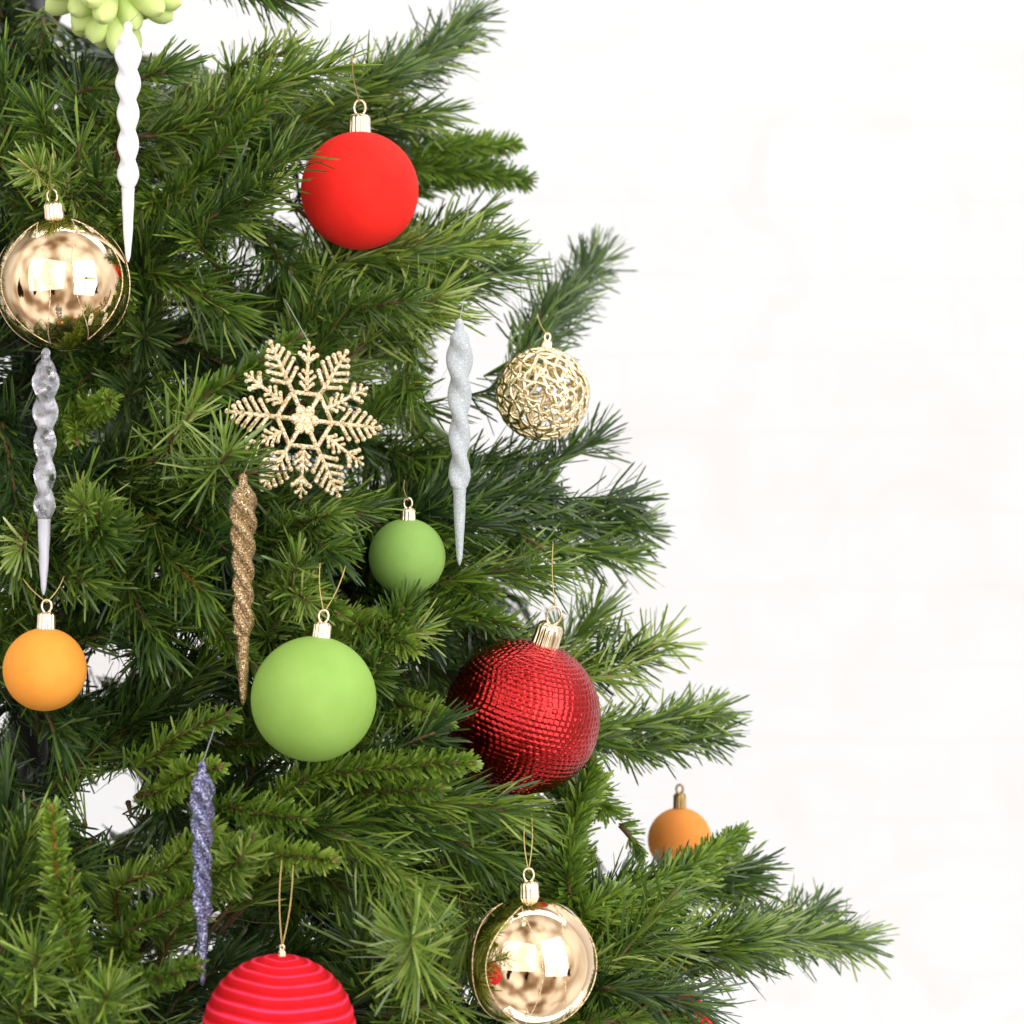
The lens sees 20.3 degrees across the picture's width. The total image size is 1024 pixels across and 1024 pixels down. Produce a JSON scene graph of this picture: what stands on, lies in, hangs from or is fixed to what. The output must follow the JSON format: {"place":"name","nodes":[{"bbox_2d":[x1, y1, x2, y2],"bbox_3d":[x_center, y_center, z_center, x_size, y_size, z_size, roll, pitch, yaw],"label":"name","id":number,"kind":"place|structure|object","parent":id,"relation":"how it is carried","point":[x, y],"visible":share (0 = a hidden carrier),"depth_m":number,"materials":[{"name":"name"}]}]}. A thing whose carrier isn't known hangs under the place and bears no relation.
{"place":"outdoors","nodes":[
{"label":"outdoors","id":0,"kind":"place"},
{"bbox_2d":[0,0,899,1023],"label":"christmas tree","id":1,"kind":"object","parent":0,"point":[404,852],"visible":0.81,"depth_m":1.94,"materials":[{"name":"green plant"}]},
{"bbox_2d":[3,576,86,710],"bbox_3d":[-0.297,0.084,1.821,0.053,0.086,0.053,2,0,0],"label":"christmas bauble","id":2,"kind":"object","parent":1,"relation":"attached to","point":[44,666],"visible":1,"depth_m":1.80,"materials":[{"name":"orange plastic"}]},
{"bbox_2d":[32,348,59,594],"bbox_3d":[-0.304,-0.026,1.835,0.018,0.158,0.040,0,0,-37],"label":"icicle ornament","id":3,"kind":"object","parent":1,"relation":"hanging from","point":[45,381],"visible":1,"depth_m":1.82,"materials":[{"name":"silver plastic"}]},
{"bbox_2d":[0,153,129,350],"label":"christmas bauble","id":4,"kind":"object","parent":1,"relation":"attached to","point":[64,283],"visible":1,"depth_m":1.88,"materials":[{"name":"gold mirror"}]},
{"bbox_2d":[45,0,181,53],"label":"cluster ornament","id":5,"kind":"object","parent":1,"relation":"on","point":[99,23],"visible":0.98,"depth_m":1.96,"materials":[{"name":"green plastic"}]},
{"bbox_2d":[114,11,141,261],"bbox_3d":[-0.256,-0.256,1.932,0.018,0.178,0.064,0,0,0],"label":"icicle ornament","id":6,"kind":"object","parent":1,"relation":"hanging from","point":[128,54],"visible":1,"depth_m":1.90,"materials":[{"name":"white plastic"}]},
{"bbox_2d":[189,726,214,985],"bbox_3d":[-0.189,0.212,1.767,0.016,0.154,0.063,0,0,0],"label":"icicle ornament","id":7,"kind":"object","parent":1,"relation":"attached to","point":[202,793],"visible":0.95,"depth_m":1.74,"materials":[{"name":"plastic"}]},
{"bbox_2d":[229,459,256,704],"bbox_3d":[-0.171,0.040,1.841,0.018,0.165,0.064,0,0,0],"label":"icicle ornament","id":8,"kind":"object","parent":1,"relation":"hanging from","point":[242,508],"visible":1,"depth_m":1.81,"materials":[{"name":"brown metal"}]},
{"bbox_2d":[202,860,355,1023],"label":"christmas bauble","id":9,"kind":"object","parent":1,"relation":"attached to","point":[281,987],"visible":1,"depth_m":1.72,"materials":[{"name":"red plastic"}]},
{"bbox_2d":[224,299,382,498],"bbox_3d":[-0.148,-0.077,1.911,0.116,0.139,0.052,5,-5,-30],"label":"snowflake ornament","id":10,"kind":"object","parent":1,"relation":"on","point":[303,419],"visible":0.94,"depth_m":1.89,"materials":[{"name":"plastic"}]},
{"bbox_2d":[251,563,375,761],"bbox_3d":[-0.124,0.096,1.826,0.080,0.127,0.080,7,0,0],"label":"christmas bauble","id":11,"kind":"object","parent":1,"relation":"attached to","point":[313,697],"visible":1,"depth_m":1.80,"materials":[{"name":"green plastic"}]},
{"bbox_2d":[301,56,418,249],"bbox_3d":[-0.107,-0.248,2.005,0.083,0.129,0.086,0,0,0],"label":"christmas bauble","id":12,"kind":"object","parent":1,"relation":"on","point":[364,195],"visible":0.98,"depth_m":1.98,"materials":[{"name":"red plastic"}]},
{"bbox_2d":[369,480,444,594],"bbox_3d":[-0.071,0.017,1.931,0.052,0.078,0.052,0,0,43],"label":"christmas bauble","id":13,"kind":"object","parent":1,"relation":"on","point":[409,546],"visible":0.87,"depth_m":1.91,"materials":[{"name":"green plastic"}]},
{"bbox_2d":[446,299,472,565],"bbox_3d":[-0.035,-0.056,1.941,0.018,0.183,0.064,0,0,0],"label":"icicle ornament","id":14,"kind":"object","parent":1,"relation":"hanging from","point":[459,358],"visible":1,"depth_m":1.91,"materials":[{"name":"white plastic"}]},
{"bbox_2d":[444,544,600,794],"bbox_3d":[0.015,0.110,1.909,0.105,0.164,0.105,17,10,0],"label":"christmas bauble","id":15,"kind":"object","parent":1,"relation":"hanging from","point":[536,701],"visible":0.81,"depth_m":1.88,"materials":[{"name":"metal"}]},
{"bbox_2d":[465,811,596,1023],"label":"christmas bauble","id":16,"kind":"object","parent":1,"relation":"attached to","point":[531,956],"visible":1,"depth_m":1.80,"materials":[{"name":"gold mirror"}]},
{"bbox_2d":[495,313,589,441],"bbox_3d":[0.023,-0.095,2.012,0.066,0.091,0.067,5,0,0],"label":"christmas bauble","id":17,"kind":"object","parent":1,"relation":"attached to","point":[511,373],"visible":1,"depth_m":1.99,"materials":[{"name":"gold metal"}]},
{"bbox_2d":[648,784,710,863],"bbox_3d":[0.126,0.237,2.152,0.048,0.066,0.048,0,0,0],"label":"christmas bauble","id":18,"kind":"object","parent":1,"relation":"hanging from","point":[677,825],"visible":0.69,"depth_m":2.14,"materials":[{"name":"orange plastic"}]},
{"bbox_2d":[0,0,1023,1023],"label":"wall","id":19,"kind":"structure","parent":0,"point":[798,354],"depth_m":3.90,"materials":[{"name":"paint"}]},
{"bbox_2d":[624,983,712,1023],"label":"christmas bauble","id":20,"kind":"object","parent":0,"point":[705,1018],"visible":0.04,"depth_m":1.95,"materials":[{"name":"red metal"}]}
]}

